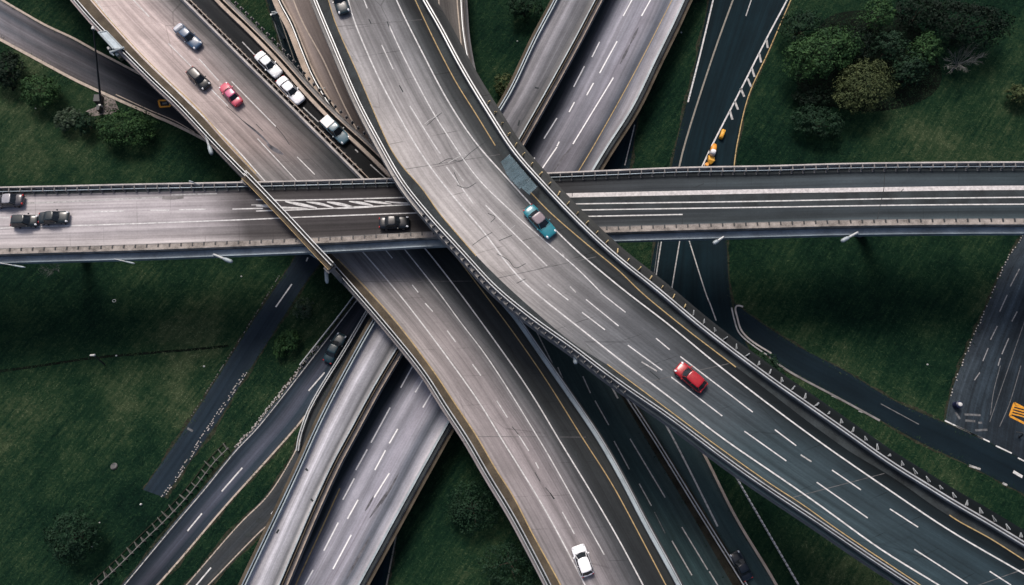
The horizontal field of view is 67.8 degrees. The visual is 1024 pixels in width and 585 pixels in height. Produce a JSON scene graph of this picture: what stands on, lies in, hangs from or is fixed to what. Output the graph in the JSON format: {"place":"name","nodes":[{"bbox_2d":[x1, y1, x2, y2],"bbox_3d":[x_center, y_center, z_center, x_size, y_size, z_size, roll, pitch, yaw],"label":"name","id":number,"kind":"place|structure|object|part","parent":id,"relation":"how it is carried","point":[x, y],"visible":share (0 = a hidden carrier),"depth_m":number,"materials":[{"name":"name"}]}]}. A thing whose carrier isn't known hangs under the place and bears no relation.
{"place":"outdoors","nodes":[
{"label":"outdoors","id":0,"kind":"place"},
{"bbox_2d":[86,94,118,115],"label":"path","id":1,"kind":"structure","parent":0,"point":[93,111],"depth_m":124.53,"materials":[{"name":"grey concrete"}]},
{"bbox_2d":[0,0,205,141],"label":"road","id":2,"kind":"structure","parent":0,"point":[70,57],"depth_m":126.60,"materials":[{"name":"grey asphalt"}]},
{"bbox_2d":[0,345,228,371],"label":"path","id":3,"kind":"structure","parent":0,"point":[118,355],"depth_m":114.24,"materials":[{"name":"soil"}]},
{"bbox_2d":[142,254,320,498],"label":"road","id":4,"kind":"structure","parent":0,"point":[266,320],"depth_m":113.14,"materials":[{"name":"grey asphalt"}]},
{"bbox_2d":[121,298,367,584],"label":"road","id":5,"kind":"structure","parent":0,"point":[206,508],"depth_m":109.92,"materials":[{"name":"grey asphalt"}]},
{"bbox_2d":[323,332,346,363],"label":"sedan car","id":6,"kind":"object","parent":5,"relation":"on","point":[339,340],"visible":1,"depth_m":112.74,"materials":[{"name":"paint"}]},
{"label":"window glass","id":7,"kind":"part","parent":6,"relation":"part of","materials":[{"name":"black glass"}]},
{"bbox_2d":[184,314,370,584],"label":"road","id":8,"kind":"structure","parent":0,"point":[249,528],"depth_m":107.85,"materials":[{"name":"grey asphalt"}]},
{"bbox_2d":[296,311,367,450],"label":"guardrail","id":9,"kind":"object","parent":8,"relation":"on","point":[345,348],"visible":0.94,"depth_m":112.08,"materials":[{"name":"metal"}]},
{"bbox_2d":[265,0,305,77],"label":"road","id":10,"kind":"structure","parent":0,"point":[287,44],"depth_m":127.09,"materials":[{"name":"grey asphalt"}]},
{"bbox_2d":[270,11,284,38],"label":"street lamp","id":11,"kind":"object","parent":10,"relation":"on","point":[277,15],"visible":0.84,"depth_m":121.94,"materials":[{"name":"metal"}]},
{"bbox_2d":[370,532,398,584],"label":"road","id":12,"kind":"structure","parent":0,"point":[380,575],"depth_m":106.05,"materials":[{"name":"black asphalt"}]},
{"bbox_2d":[0,0,1023,584],"bbox_3d":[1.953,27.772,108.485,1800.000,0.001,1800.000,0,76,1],"label":"ground","id":13,"kind":"structure","parent":0,"point":[794,264],"depth_m":114.80,"materials":[{"name":"green plant"}]},
{"bbox_2d":[0,48,26,90],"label":"round shrub","id":14,"kind":"object","parent":13,"relation":"on","point":[4,81],"visible":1,"depth_m":123.14,"materials":[{"name":"green plant"}]},
{"bbox_2d":[17,73,61,107],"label":"round shrub","id":15,"kind":"object","parent":13,"relation":"on","point":[50,91],"visible":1,"depth_m":122.10,"materials":[{"name":"green plant"}]},
{"bbox_2d":[38,263,63,275],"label":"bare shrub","id":16,"kind":"object","parent":13,"relation":"on","point":[52,270],"visible":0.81,"depth_m":116.19,"materials":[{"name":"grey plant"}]},
{"bbox_2d":[53,106,81,132],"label":"round shrub","id":17,"kind":"object","parent":13,"relation":"on","point":[67,121],"visible":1,"depth_m":121.98,"materials":[{"name":"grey plant"}]},
{"bbox_2d":[42,506,103,565],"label":"broadleaf tree","id":18,"kind":"object","parent":13,"relation":"on","point":[72,542],"visible":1,"depth_m":104.27,"materials":[{"name":"green plant"}]},
{"bbox_2d":[74,111,96,135],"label":"round shrub","id":19,"kind":"object","parent":13,"relation":"on","point":[80,124],"visible":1,"depth_m":121.50,"materials":[{"name":"green plant"}]},
{"bbox_2d":[91,26,103,112],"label":"street lamp","id":20,"kind":"object","parent":13,"relation":"on","point":[98,99],"visible":1,"depth_m":123.09,"materials":[{"name":"metal"}]},
{"bbox_2d":[90,354,104,364],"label":"street lamp","id":21,"kind":"object","parent":13,"relation":"on","point":[94,355],"visible":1,"depth_m":111.47,"materials":[{"name":"metal"}]},
{"bbox_2d":[110,463,117,469],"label":"drain cover","id":22,"kind":"object","parent":13,"relation":"on","point":[113,466],"visible":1,"depth_m":110.07,"materials":[{"name":"metal"}]},
{"bbox_2d":[94,105,159,147],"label":"round shrub","id":23,"kind":"object","parent":13,"relation":"on","point":[109,129],"visible":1,"depth_m":120.28,"materials":[{"name":"green plant"}]},
{"bbox_2d":[89,442,229,584],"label":"roadside fence","id":24,"kind":"object","parent":13,"relation":"on","point":[142,539],"visible":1,"depth_m":107.68,"materials":[{"name":"metal"}]},
{"bbox_2d":[234,346,318,446],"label":"guardrail","id":25,"kind":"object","parent":13,"relation":"on","point":[263,414],"visible":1,"depth_m":112.17,"materials":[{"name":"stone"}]},
{"bbox_2d":[272,336,285,358],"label":"round shrub","id":26,"kind":"object","parent":13,"relation":"on","point":[279,349],"visible":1,"depth_m":112.54,"materials":[{"name":"green plant"}]},
{"bbox_2d":[278,329,301,355],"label":"round shrub","id":27,"kind":"object","parent":13,"relation":"on","point":[289,344],"visible":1,"depth_m":112.35,"materials":[{"name":"green plant"}]},
{"bbox_2d":[293,297,314,318],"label":"round shrub","id":28,"kind":"object","parent":13,"relation":"on","point":[301,306],"visible":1,"depth_m":114.37,"materials":[{"name":"green plant"}]},
{"bbox_2d":[272,0,372,143],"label":"ramp bridge","id":29,"kind":"structure","parent":13,"relation":"on","point":[310,45],"depth_m":118.34,"materials":[{"name":"concrete"}]},
{"bbox_2d":[299,296,353,365],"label":"guardrail","id":30,"kind":"object","parent":13,"relation":"on","point":[310,351],"visible":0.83,"depth_m":113.93,"materials":[{"name":"metal"}]},
{"bbox_2d":[70,0,683,584],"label":"diagonal overpass","id":31,"kind":"object","parent":13,"relation":"on","point":[468,346],"visible":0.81,"depth_m":103.91,"materials":[{"name":"concrete"}]},
{"bbox_2d":[98,30,124,56],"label":"road sign","id":32,"kind":"object","parent":31,"relation":"attached to","point":[111,41],"visible":1,"depth_m":114.26,"materials":[{"name":"white metal"}]},
{"bbox_2d":[173,23,202,49],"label":"sedan car","id":33,"kind":"object","parent":31,"relation":"on","point":[184,33],"visible":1,"depth_m":114.72,"materials":[{"name":"paint"}]},
{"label":"window glass","id":34,"kind":"part","parent":33,"relation":"part of","materials":[{"name":"black glass"}]},
{"bbox_2d":[185,66,210,90],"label":"hatchback car","id":35,"kind":"object","parent":31,"relation":"on","point":[198,78],"visible":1,"depth_m":112.90,"materials":[{"name":"paint"}]},
{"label":"window glass","id":36,"kind":"part","parent":35,"relation":"part of","materials":[{"name":"black glass"}]},
{"bbox_2d":[204,135,212,154],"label":"bridge lamp","id":37,"kind":"object","parent":31,"relation":"attached to","point":[210,150],"visible":1,"depth_m":110.75,"materials":[{"name":"metal"}]},
{"bbox_2d":[219,82,242,106],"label":"sedan car","id":38,"kind":"object","parent":31,"relation":"on","point":[230,94],"visible":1,"depth_m":112.12,"materials":[{"name":"paint"}]},
{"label":"window glass","id":39,"kind":"part","parent":38,"relation":"part of","materials":[{"name":"black glass"}]},
{"bbox_2d":[254,50,282,77],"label":"sedan car","id":40,"kind":"object","parent":31,"relation":"on","point":[268,64],"visible":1,"depth_m":113.31,"materials":[{"name":"paint"}]},
{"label":"window glass","id":41,"kind":"part","parent":40,"relation":"part of","materials":[{"name":"black glass"}]},
{"bbox_2d":[181,0,368,178],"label":"divider barrier","id":42,"kind":"object","parent":31,"relation":"on","point":[336,153],"visible":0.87,"depth_m":112.76,"materials":[{"name":"concrete"}]},
{"bbox_2d":[275,75,304,104],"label":"sedan car","id":43,"kind":"object","parent":31,"relation":"on","point":[291,91],"visible":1,"depth_m":112.16,"materials":[{"name":"paint"}]},
{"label":"window glass","id":44,"kind":"part","parent":43,"relation":"part of","materials":[{"name":"black glass"}]},
{"bbox_2d":[241,171,343,282],"bbox_3d":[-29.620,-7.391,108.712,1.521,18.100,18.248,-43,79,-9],"label":"guardrail","id":45,"kind":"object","parent":31,"relation":"on","point":[264,195],"visible":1,"depth_m":100.66,"materials":[{"name":"metal"}]},
{"bbox_2d":[324,254,328,283],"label":"bridge lamp","id":46,"kind":"object","parent":31,"relation":"attached to","point":[326,277],"visible":0.58,"depth_m":105.26,"materials":[{"name":"metal"}]},
{"bbox_2d":[319,114,348,144],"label":"pickup car","id":47,"kind":"object","parent":31,"relation":"on","point":[334,128],"visible":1,"depth_m":110.46,"materials":[{"name":"paint"}]},
{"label":"window glass","id":48,"kind":"part","parent":47,"relation":"part of","materials":[{"name":"black"}]},
{"bbox_2d":[572,544,593,577],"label":"hatchback car","id":49,"kind":"object","parent":31,"relation":"on","point":[582,560],"visible":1,"depth_m":95.01,"materials":[{"name":"paint"}]},
{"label":"window glass","id":50,"kind":"part","parent":49,"relation":"part of","materials":[{"name":"black glass"}]},
{"bbox_2d":[238,0,603,584],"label":"ramp bridge","id":51,"kind":"structure","parent":13,"relation":"on","point":[373,359],"depth_m":104.81,"materials":[{"name":"concrete"}]},
{"bbox_2d":[437,0,475,69],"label":"ramp bridge","id":52,"kind":"structure","parent":13,"relation":"on","point":[455,12],"depth_m":121.82,"materials":[{"name":"concrete"}]},
{"bbox_2d":[443,478,502,535],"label":"broadleaf tree","id":53,"kind":"object","parent":13,"relation":"on","point":[473,507],"visible":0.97,"depth_m":105.14,"materials":[{"name":"green plant"}]},
{"bbox_2d":[290,0,692,584],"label":"wide bridge","id":54,"kind":"structure","parent":13,"relation":"on","point":[593,109],"depth_m":108.14,"materials":[{"name":"concrete"}]},
{"bbox_2d":[493,72,511,96],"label":"round shrub","id":55,"kind":"object","parent":13,"relation":"on","point":[500,86],"visible":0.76,"depth_m":121.71,"materials":[{"name":"green plant"}]},
{"bbox_2d":[477,538,536,584],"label":"broadleaf tree","id":56,"kind":"object","parent":13,"relation":"on","point":[507,581],"visible":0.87,"depth_m":102.97,"materials":[{"name":"green plant"}]},
{"bbox_2d":[0,161,1023,264],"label":"level bridge","id":57,"kind":"structure","parent":13,"relation":"on","point":[147,221],"depth_m":102.41,"materials":[{"name":"concrete"}]},
{"bbox_2d":[0,192,24,208],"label":"sedan car","id":58,"kind":"object","parent":57,"relation":"on","point":[12,200],"visible":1,"depth_m":102.98,"materials":[{"name":"paint"}]},
{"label":"window glass","id":59,"kind":"part","parent":58,"relation":"part of","materials":[{"name":"black glass"}]},
{"bbox_2d":[0,263,24,267],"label":"bridge lamp","id":60,"kind":"object","parent":57,"relation":"attached to","point":[13,265],"visible":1,"depth_m":101.84,"materials":[{"name":"metal"}]},
{"bbox_2d":[10,213,38,228],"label":"hatchback car","id":61,"kind":"object","parent":57,"relation":"on","point":[18,221],"visible":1,"depth_m":102.10,"materials":[{"name":"paint"}]},
{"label":"window glass","id":62,"kind":"part","parent":61,"relation":"part of","materials":[{"name":"black glass"}]},
{"bbox_2d":[38,209,69,225],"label":"sedan car","id":63,"kind":"object","parent":57,"relation":"on","point":[46,218],"visible":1,"depth_m":102.33,"materials":[{"name":"paint"}]},
{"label":"window glass","id":64,"kind":"part","parent":63,"relation":"part of","materials":[{"name":"black glass"}]},
{"bbox_2d":[213,253,232,262],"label":"bridge lamp","id":65,"kind":"object","parent":57,"relation":"attached to","point":[228,260],"visible":1,"depth_m":101.49,"materials":[{"name":"metal"}]},
{"bbox_2d":[379,214,408,230],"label":"sedan car","id":66,"kind":"object","parent":57,"relation":"on","point":[386,223],"visible":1,"depth_m":101.29,"materials":[{"name":"paint"}]},
{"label":"window glass","id":67,"kind":"part","parent":66,"relation":"part of","materials":[{"name":"black glass"}]},
{"bbox_2d":[712,236,724,244],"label":"bridge lamp","id":68,"kind":"object","parent":57,"relation":"attached to","point":[714,242],"visible":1,"depth_m":100.91,"materials":[{"name":"metal"}]},
{"bbox_2d":[840,231,858,242],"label":"bridge lamp","id":69,"kind":"object","parent":57,"relation":"attached to","point":[845,239],"visible":1,"depth_m":100.73,"materials":[{"name":"metal"}]},
{"bbox_2d":[506,0,542,18],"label":"broadleaf tree","id":70,"kind":"object","parent":13,"relation":"on","point":[522,10],"visible":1,"depth_m":124.10,"materials":[{"name":"green plant"}]},
{"bbox_2d":[310,0,1023,584],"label":"curved flyover","id":71,"kind":"object","parent":13,"relation":"on","point":[588,292],"visible":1,"depth_m":93.29,"materials":[{"name":"concrete"}]},
{"bbox_2d":[332,0,349,15],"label":"sedan car","id":72,"kind":"object","parent":71,"relation":"on","point":[342,7],"visible":1,"depth_m":104.00,"materials":[{"name":"paint"}]},
{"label":"window glass","id":73,"kind":"part","parent":72,"relation":"part of","materials":[{"name":"black glass"}]},
{"bbox_2d":[523,204,556,238],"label":"sedan car","id":74,"kind":"object","parent":71,"relation":"on","point":[539,221],"visible":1,"depth_m":95.52,"materials":[{"name":"paint"}]},
{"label":"window glass","id":75,"kind":"part","parent":74,"relation":"part of","materials":[{"name":"black glass"}]},
{"bbox_2d":[674,362,707,392],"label":"hatchback car","id":76,"kind":"object","parent":71,"relation":"on","point":[691,377],"visible":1,"depth_m":90.23,"materials":[{"name":"paint"}]},
{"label":"window glass","id":77,"kind":"part","parent":76,"relation":"part of","materials":[{"name":"black"}]},
{"bbox_2d":[736,478,798,584],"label":"guardrail","id":78,"kind":"object","parent":13,"relation":"on","point":[766,529],"visible":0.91,"depth_m":106.21,"materials":[{"name":"grey metal"}]},
{"bbox_2d":[751,349,785,375],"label":"round shrub","id":79,"kind":"object","parent":13,"relation":"on","point":[774,360],"visible":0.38,"depth_m":110.40,"materials":[{"name":"green plant"}]},
{"bbox_2d":[777,8,825,42],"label":"broadleaf tree","id":80,"kind":"object","parent":13,"relation":"on","point":[807,18],"visible":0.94,"depth_m":121.55,"materials":[{"name":"green plant"}]},
{"bbox_2d":[790,83,834,110],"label":"round shrub","id":81,"kind":"object","parent":13,"relation":"on","point":[807,101],"visible":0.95,"depth_m":120.72,"materials":[{"name":"green plant"}]},
{"bbox_2d":[789,102,845,140],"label":"round shrub","id":82,"kind":"object","parent":13,"relation":"on","point":[815,127],"visible":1,"depth_m":118.72,"materials":[{"name":"green plant"}]},
{"bbox_2d":[943,44,986,73],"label":"bare tree","id":83,"kind":"object","parent":13,"relation":"on","point":[959,63],"visible":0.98,"depth_m":120.78,"materials":[{"name":"grey plant"}]},
{"bbox_2d":[920,0,1015,50],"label":"broadleaf tree","id":84,"kind":"object","parent":13,"relation":"on","point":[957,7],"visible":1,"depth_m":119.35,"materials":[{"name":"green plant"}]},
{"bbox_2d":[1005,83,1023,106],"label":"round shrub","id":85,"kind":"object","parent":13,"relation":"on","point":[1019,92],"visible":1,"depth_m":120.02,"materials":[{"name":"green plant"}]},
{"bbox_2d":[603,110,640,169],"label":"road","id":86,"kind":"structure","parent":0,"point":[621,156],"depth_m":120.94,"materials":[{"name":"grey asphalt"}]},
{"bbox_2d":[526,325,731,584],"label":"road","id":87,"kind":"structure","parent":0,"point":[681,538],"depth_m":108.57,"materials":[{"name":"grey asphalt"}]},
{"bbox_2d":[612,389,777,584],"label":"road","id":88,"kind":"structure","parent":0,"point":[696,473],"depth_m":107.71,"materials":[{"name":"grey asphalt"}]},
{"bbox_2d":[620,394,748,584],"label":"median strip","id":89,"kind":"object","parent":88,"relation":"on","point":[727,568],"visible":0.67,"depth_m":107.54,"materials":[{"name":"grey concrete"}]},
{"bbox_2d":[627,399,747,584],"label":"guardrail","id":90,"kind":"object","parent":89,"relation":"on","point":[704,521],"visible":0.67,"depth_m":107.36,"materials":[{"name":"metal"}]},
{"bbox_2d":[729,550,752,581],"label":"sedan car","id":91,"kind":"object","parent":88,"relation":"on","point":[740,565],"visible":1,"depth_m":104.24,"materials":[{"name":"paint"}]},
{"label":"window glass","id":92,"kind":"part","parent":91,"relation":"part of","materials":[{"name":"black glass"}]},
{"bbox_2d":[650,0,791,347],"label":"road","id":93,"kind":"structure","parent":0,"point":[736,43],"depth_m":122.31,"materials":[{"name":"grey asphalt"}]},
{"bbox_2d":[707,143,716,164],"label":"works loader","id":94,"kind":"object","parent":93,"relation":"on","point":[713,150],"visible":1,"depth_m":119.48,"materials":[{"name":"orange paint"}]},
{"bbox_2d":[719,129,725,139],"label":"water barrier","id":95,"kind":"object","parent":93,"relation":"on","point":[722,133],"visible":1,"depth_m":120.66,"materials":[{"name":"yellow plastic"}]},
{"bbox_2d":[795,10,941,111],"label":"bare soil","id":96,"kind":"structure","parent":0,"point":[905,94],"depth_m":123.62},
{"bbox_2d":[779,23,864,82],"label":"broadleaf tree","id":97,"kind":"object","parent":96,"relation":"on","point":[838,37],"visible":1,"depth_m":118.87,"materials":[{"name":"green plant"}]},
{"bbox_2d":[829,26,877,65],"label":"tree","id":98,"kind":"object","parent":96,"relation":"on","point":[867,42],"visible":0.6,"depth_m":121.04,"materials":[{"name":"green plant"}]},
{"bbox_2d":[831,55,901,114],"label":"broadleaf tree","id":99,"kind":"object","parent":96,"relation":"on","point":[876,78],"visible":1,"depth_m":117.93,"materials":[{"name":"green plant"}]},
{"bbox_2d":[855,0,897,31],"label":"broadleaf tree","id":100,"kind":"object","parent":96,"relation":"on","point":[875,18],"visible":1,"depth_m":121.31,"materials":[{"name":"green plant"}]},
{"bbox_2d":[869,29,912,60],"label":"broadleaf tree","id":101,"kind":"object","parent":96,"relation":"on","point":[886,50],"visible":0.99,"depth_m":120.59,"materials":[{"name":"green plant"}]},
{"bbox_2d":[891,50,929,86],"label":"broadleaf tree","id":102,"kind":"object","parent":96,"relation":"on","point":[905,72],"visible":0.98,"depth_m":119.61,"materials":[{"name":"green plant"}]},
{"bbox_2d":[889,0,945,33],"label":"tree","id":103,"kind":"object","parent":96,"relation":"on","point":[909,12],"visible":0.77,"depth_m":121.65,"materials":[{"name":"green plant"}]},
{"bbox_2d":[904,30,944,65],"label":"broadleaf tree","id":104,"kind":"object","parent":96,"relation":"on","point":[932,42],"visible":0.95,"depth_m":119.87,"materials":[{"name":"green plant"}]},
{"bbox_2d":[734,303,1023,495],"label":"road","id":105,"kind":"structure","parent":0,"point":[984,457],"depth_m":110.22,"materials":[{"name":"grey asphalt"}]},
{"bbox_2d":[731,308,766,354],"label":"kerb","id":106,"kind":"structure","parent":105,"relation":"on","point":[742,336],"depth_m":113.23,"materials":[{"name":"white paint"}]},
{"bbox_2d":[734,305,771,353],"bbox_3d":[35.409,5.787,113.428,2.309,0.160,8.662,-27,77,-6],"label":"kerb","id":107,"kind":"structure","parent":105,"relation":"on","point":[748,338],"depth_m":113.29,"materials":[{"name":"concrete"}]},
{"bbox_2d":[952,401,962,408],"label":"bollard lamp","id":108,"kind":"object","parent":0,"point":[957,404],"visible":1,"depth_m":109.25,"materials":[{"name":"metal"}]},
{"bbox_2d":[944,235,1023,459],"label":"road","id":109,"kind":"structure","parent":0,"point":[987,390],"depth_m":111.39,"materials":[{"name":"grey asphalt"}]}
]}

